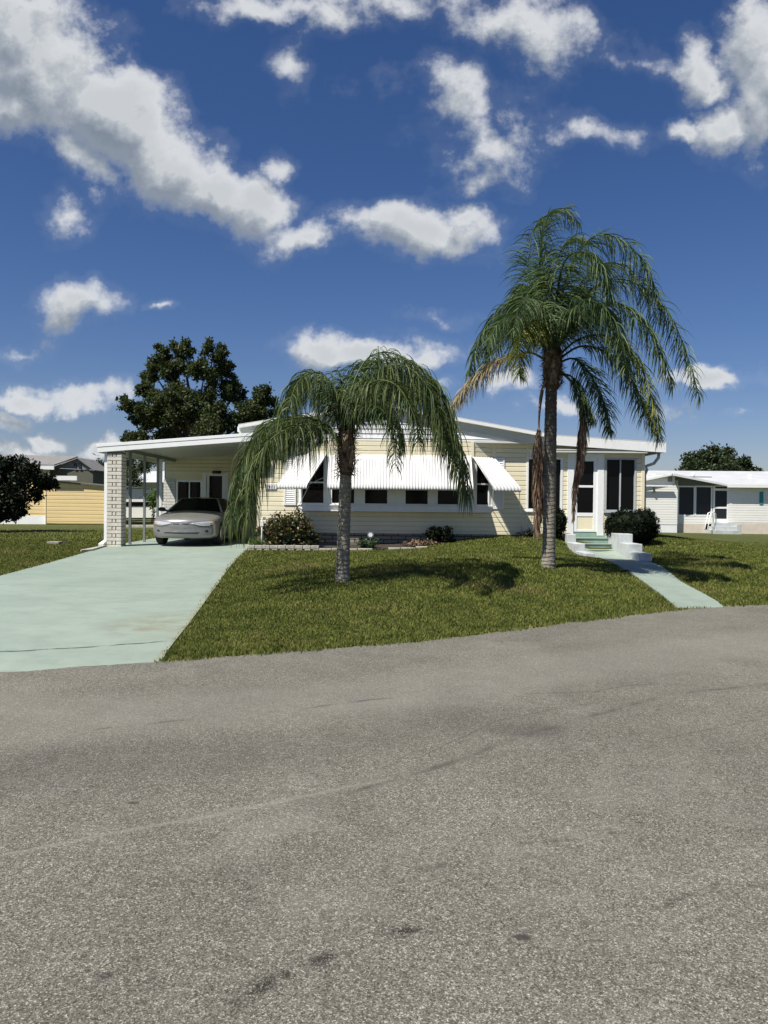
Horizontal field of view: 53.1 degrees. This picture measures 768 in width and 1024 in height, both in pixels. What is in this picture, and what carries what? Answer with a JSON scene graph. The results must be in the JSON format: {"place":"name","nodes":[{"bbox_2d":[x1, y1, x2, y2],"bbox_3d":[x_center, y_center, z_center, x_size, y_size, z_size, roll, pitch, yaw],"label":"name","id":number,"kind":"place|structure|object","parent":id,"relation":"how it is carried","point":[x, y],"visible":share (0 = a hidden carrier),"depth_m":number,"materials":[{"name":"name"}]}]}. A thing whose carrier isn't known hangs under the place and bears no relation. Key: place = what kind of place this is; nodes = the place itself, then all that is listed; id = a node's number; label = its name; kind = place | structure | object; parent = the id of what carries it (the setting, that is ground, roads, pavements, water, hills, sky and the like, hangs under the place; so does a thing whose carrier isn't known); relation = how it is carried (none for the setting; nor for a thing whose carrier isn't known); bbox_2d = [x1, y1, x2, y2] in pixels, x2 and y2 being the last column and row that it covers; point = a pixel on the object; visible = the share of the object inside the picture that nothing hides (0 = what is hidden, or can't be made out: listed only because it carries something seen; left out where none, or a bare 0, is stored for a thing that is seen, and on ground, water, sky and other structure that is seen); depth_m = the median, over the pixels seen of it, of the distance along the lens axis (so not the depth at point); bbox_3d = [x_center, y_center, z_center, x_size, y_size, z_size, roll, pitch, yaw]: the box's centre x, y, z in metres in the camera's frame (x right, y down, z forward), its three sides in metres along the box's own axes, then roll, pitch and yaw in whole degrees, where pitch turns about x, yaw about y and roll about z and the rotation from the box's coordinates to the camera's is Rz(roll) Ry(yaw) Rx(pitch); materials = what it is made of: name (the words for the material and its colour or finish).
{"place":"outdoors","nodes":[
{"label":"outdoors","id":0,"kind":"place"},
{"bbox_2d":[0,537,256,671],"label":"driveway","id":1,"kind":"structure","parent":0,"point":[137,602],"depth_m":11.11,"materials":[{"name":"green paint"}]},
{"bbox_2d":[153,497,243,544],"bbox_3d":[-5.423,0.218,22.947,2.222,1.333,4.910,1,1,0],"label":"parked car","id":2,"kind":"object","parent":1,"relation":"on","point":[194,517],"visible":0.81,"depth_m":21.05,"materials":[{"name":"silver metal"}]},
{"bbox_2d":[146,488,163,522],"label":"garden bush","id":3,"kind":"object","parent":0,"point":[152,504],"visible":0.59,"depth_m":47.81,"materials":[{"name":"green plant"}]},
{"bbox_2d":[0,605,767,1023],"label":"road","id":4,"kind":"structure","parent":0,"point":[562,823],"depth_m":3.74,"materials":[{"name":"grey asphalt"}]},
{"bbox_2d":[0,518,767,662],"bbox_3d":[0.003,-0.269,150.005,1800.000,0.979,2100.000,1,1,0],"label":"ground","id":5,"kind":"structure","parent":0,"point":[754,538],"depth_m":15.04,"materials":[{"name":"green plant"}]},
{"bbox_2d":[0,453,60,525],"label":"citrus tree","id":6,"kind":"object","parent":5,"relation":"on","point":[20,476],"visible":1,"depth_m":30.65,"materials":[{"name":"green plant"}]},
{"bbox_2d":[2,455,103,515],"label":"grey gabled house","id":7,"kind":"structure","parent":5,"relation":"on","point":[94,473],"depth_m":50.03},
{"bbox_2d":[47,541,62,544],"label":"stone slab","id":8,"kind":"structure","parent":5,"relation":"on","point":[54,542],"depth_m":21.63,"materials":[{"name":"grey stone"}]},
{"bbox_2d":[0,476,149,523],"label":"yellow house","id":9,"kind":"structure","parent":5,"relation":"on","point":[68,502],"depth_m":43.98,"materials":[{"name":"yellow wood"}]},
{"bbox_2d":[80,545,106,551],"bbox_3d":[-7.372,0.937,19.838,0.201,0.098,2.032,1,1,0],"label":"splash block","id":10,"kind":"object","parent":5,"relation":"on","point":[92,548],"depth_m":19.31,"materials":[{"name":"white concrete"}]},
{"bbox_2d":[81,454,164,488],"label":"feathery tree","id":11,"kind":"object","parent":5,"relation":"on","point":[136,470],"visible":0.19,"depth_m":55.17,"materials":[{"name":"green plant"}]},
{"bbox_2d":[126,525,153,527],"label":"kerb","id":12,"kind":"structure","parent":5,"relation":"on","point":[147,526],"depth_m":38.01,"materials":[{"name":"white concrete"}]},
{"bbox_2d":[126,471,164,517],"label":"white house","id":13,"kind":"structure","parent":5,"relation":"on","point":[137,498],"depth_m":62.00,"materials":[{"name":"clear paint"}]},
{"bbox_2d":[126,502,149,505],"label":"window","id":14,"kind":"structure","parent":13,"relation":"in","point":[127,503],"depth_m":61.96,"materials":[{"name":"black glass"}]},
{"bbox_2d":[96,433,252,546],"bbox_3d":[-5.589,-0.606,23.316,4.227,3.135,5.580,1,1,0],"label":"carport","id":15,"kind":"object","parent":5,"relation":"on","point":[118,454],"visible":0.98,"depth_m":20.66,"materials":[{"name":"metal"}]},
{"bbox_2d":[114,336,280,441],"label":"shade tree","id":16,"kind":"object","parent":5,"relation":"on","point":[187,411],"visible":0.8,"depth_m":41.26,"materials":[{"name":"green plant"}]},
{"bbox_2d":[163,454,255,537],"bbox_3d":[-5.595,-0.541,27.537,4.240,3.000,3.320,1,1,0],"label":"storage room","id":17,"kind":"object","parent":5,"relation":"on","point":[208,476],"visible":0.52,"depth_m":25.97,"materials":[{"name":"beige"}]},
{"bbox_2d":[176,480,201,502],"bbox_3d":[-6.590,-0.532,26.012,0.888,1.100,0.090,1,1,0],"label":"window","id":18,"kind":"structure","parent":17,"relation":"in","point":[187,489],"depth_m":26.04,"materials":[{"name":"black glass"}]},
{"bbox_2d":[202,473,228,499],"bbox_3d":[-5.705,-0.276,26.004,0.875,2.099,0.070,1,1,0],"label":"door","id":19,"kind":"structure","parent":17,"relation":"in","point":[214,485],"depth_m":26.00,"materials":[{"name":"white paint"}]},
{"bbox_2d":[260,517,265,543],"bbox_3d":[-3.138,0.565,19.942,0.150,0.876,0.090,1,1,0],"label":"standpipe","id":20,"kind":"object","parent":5,"relation":"on","point":[262,521],"visible":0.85,"depth_m":19.94,"materials":[{"name":"metal"}]},
{"bbox_2d":[246,545,426,550],"bbox_3d":[-1.204,0.956,19.694,4.636,0.194,0.142,1,1,0],"label":"garden edging","id":21,"kind":"object","parent":5,"relation":"on","point":[288,547],"visible":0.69,"depth_m":19.64,"materials":[{"name":"grey concrete"}]},
{"bbox_2d":[221,346,474,582],"bbox_3d":[-0.604,-0.771,12.475,4.219,3.917,3.648,1,1,0],"label":"palm tree","id":22,"kind":"object","parent":5,"relation":"on","point":[352,401],"visible":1,"depth_m":11.85,"materials":[{"name":"green plant"}]},
{"bbox_2d":[254,541,443,548],"bbox_3d":[-0.769,0.849,20.400,5.320,0.243,1.280,1,1,0],"label":"planting bed","id":23,"kind":"object","parent":5,"relation":"on","point":[384,545],"visible":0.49,"depth_m":20.48,"materials":[{"name":"brown soil"}]},
{"bbox_2d":[244,537,269,547],"bbox_3d":[-3.274,0.796,20.012,0.819,0.316,0.721,0,1,-23],"label":"strap leaf plant","id":24,"kind":"object","parent":23,"relation":"on","point":[256,542],"visible":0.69,"depth_m":19.97,"materials":[{"name":"green plant"}]},
{"bbox_2d":[255,506,322,549],"bbox_3d":[-2.526,0.480,20.219,1.857,1.313,1.053,1,1,0],"label":"croton bush","id":25,"kind":"object","parent":23,"relation":"on","point":[289,530],"visible":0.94,"depth_m":20.03,"materials":[{"name":"green plant"}]},
{"bbox_2d":[354,538,379,547],"bbox_3d":[-0.395,0.850,20.016,0.527,0.374,0.573,1,1,44],"label":"rose shrub","id":26,"kind":"object","parent":23,"relation":"on","point":[365,543],"visible":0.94,"depth_m":19.93,"materials":[{"name":"green plant"}]},
{"bbox_2d":[367,532,373,540],"bbox_3d":[-0.362,0.736,20.515,0.170,0.420,0.048,1,1,0],"label":"garden ornament","id":27,"kind":"object","parent":23,"relation":"on","point":[370,535],"visible":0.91,"depth_m":20.50,"materials":[{"name":"white plastic"}]},
{"bbox_2d":[400,538,436,546],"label":"fallen leaves","id":28,"kind":"object","parent":23,"relation":"on","point":[426,542],"visible":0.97,"depth_m":20.25,"materials":[{"name":"brown plant"}]},
{"bbox_2d":[423,525,455,542],"bbox_3d":[1.480,0.668,20.589,0.947,0.673,0.522,1,1,0],"label":"shrub","id":29,"kind":"object","parent":23,"relation":"on","point":[438,533],"visible":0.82,"depth_m":20.53,"materials":[{"name":"green plant"}]},
{"bbox_2d":[237,408,665,544],"bbox_3d":[1.819,-0.909,25.417,11.578,4.135,10.670,1,1,0],"label":"mobile home","id":30,"kind":"object","parent":5,"relation":"on","point":[417,500],"visible":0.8,"depth_m":20.95,"materials":[{"name":"beige"}]},
{"bbox_2d":[301,460,324,503],"bbox_3d":[-1.921,-0.874,20.879,0.689,1.328,0.062,1,1,17],"label":"window","id":31,"kind":"structure","parent":30,"relation":"in","point":[315,493],"depth_m":20.87,"materials":[{"name":"black glass"}]},
{"bbox_2d":[331,489,355,504],"bbox_3d":[-1.099,-0.864,20.751,0.668,1.328,0.062,1,1,0],"label":"window","id":32,"kind":"structure","parent":30,"relation":"in","point":[334,493],"depth_m":20.77,"materials":[{"name":"black glass"}]},
{"bbox_2d":[364,490,388,504],"bbox_3d":[-0.208,-0.855,20.751,0.668,1.328,0.062,1,1,0],"label":"window","id":33,"kind":"structure","parent":30,"relation":"in","point":[371,497],"depth_m":20.77,"materials":[{"name":"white glass"}]},
{"bbox_2d":[404,490,428,504],"bbox_3d":[0.885,-0.844,20.751,0.668,1.328,0.062,1,1,0],"label":"window","id":34,"kind":"structure","parent":30,"relation":"in","point":[411,497],"depth_m":20.77,"materials":[{"name":"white glass"}]},
{"bbox_2d":[436,490,458,505],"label":"window","id":35,"kind":"structure","parent":30,"relation":"in","point":[446,498],"depth_m":20.77,"materials":[{"name":"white glass"}]},
{"bbox_2d":[475,462,489,505],"bbox_3d":[2.676,-0.826,20.884,0.443,1.328,0.062,0,1,-23],"label":"window","id":36,"kind":"structure","parent":30,"relation":"in","point":[482,496],"depth_m":20.90,"materials":[{"name":"black glass"}]},
{"bbox_2d":[525,457,562,511],"bbox_3d":[4.382,-0.749,20.990,1.056,1.509,0.125,1,1,0],"label":"window","id":37,"kind":"structure","parent":30,"relation":"in","point":[559,460],"depth_m":21.03,"materials":[{"name":"white paint"}]},
{"bbox_2d":[573,457,597,531],"bbox_3d":[5.502,-0.473,21.008,0.642,2.038,0.044,1,1,0],"label":"storm door","id":38,"kind":"structure","parent":30,"relation":"in","point":[585,520],"depth_m":21.01,"materials":[{"name":"white paint"}]},
{"bbox_2d":[603,458,636,512],"bbox_3d":[6.459,-0.727,20.990,0.921,1.509,0.125,1,1,0],"label":"window","id":39,"kind":"structure","parent":30,"relation":"in","point":[620,473],"depth_m":21.04,"materials":[{"name":"black glass"}]},
{"bbox_2d":[515,528,534,536],"bbox_3d":[3.848,0.625,20.717,0.685,0.398,0.396,1,1,0],"label":"plant","id":40,"kind":"object","parent":5,"relation":"on","point":[527,533],"visible":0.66,"depth_m":20.66,"materials":[{"name":"green plant"}]},
{"bbox_2d":[555,506,567,537],"bbox_3d":[4.609,0.281,20.497,0.633,0.909,0.652,1,1,0],"label":"round bush","id":41,"kind":"object","parent":5,"relation":"on","point":[561,522],"visible":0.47,"depth_m":20.33,"materials":[{"name":"green plant"}]},
{"bbox_2d":[450,200,706,568],"bbox_3d":[3.706,-2.456,14.752,5.091,7.165,3.789,0,1,-19],"label":"palm tree","id":42,"kind":"object","parent":5,"relation":"on","point":[550,324],"visible":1,"depth_m":14.45,"materials":[{"name":"green plant"}]},
{"bbox_2d":[562,532,651,561],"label":"front steps","id":43,"kind":"structure","parent":5,"relation":"on","point":[623,544],"depth_m":19.73,"materials":[{"name":"green paint"}]},
{"bbox_2d":[603,507,661,543],"bbox_3d":[6.595,0.388,20.400,1.525,1.099,1.030,1,1,15],"label":"hedge","id":44,"kind":"object","parent":5,"relation":"on","point":[642,526],"visible":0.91,"depth_m":20.17,"materials":[{"name":"green plant"}]},
{"bbox_2d":[585,548,722,607],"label":"front walk","id":45,"kind":"structure","parent":5,"relation":"on","point":[674,590],"depth_m":14.62,"materials":[{"name":"green paint"}]},
{"bbox_2d":[646,471,767,533],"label":"neighbour house","id":46,"kind":"structure","parent":5,"relation":"on","point":[682,501],"depth_m":49.98,"materials":[{"name":"white paint"}]},
{"bbox_2d":[677,486,694,515],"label":"window","id":47,"kind":"structure","parent":46,"relation":"in","point":[686,494],"depth_m":50.04,"materials":[{"name":"black glass"}]},
{"bbox_2d":[695,486,712,515],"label":"window","id":48,"kind":"structure","parent":46,"relation":"in","point":[703,494],"depth_m":50.04,"materials":[{"name":"black glass"}]},
{"bbox_2d":[713,485,728,522],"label":"screen door","id":49,"kind":"structure","parent":46,"relation":"in","point":[720,492],"depth_m":50.00,"materials":[{"name":"white paint"}]},
{"bbox_2d":[675,441,762,470],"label":"round tree","id":50,"kind":"object","parent":5,"relation":"on","point":[714,457],"visible":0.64,"depth_m":76.41,"materials":[{"name":"green plant"}]},
{"bbox_2d":[704,512,741,533],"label":"entry steps","id":51,"kind":"structure","parent":5,"relation":"on","point":[722,528],"depth_m":48.76,"materials":[{"name":"white paint"}]},
{"bbox_2d":[0,0,767,475],"label":"sky","id":52,"kind":"structure","parent":0,"point":[294,186],"materials":[{"name":"blue"}]}
]}

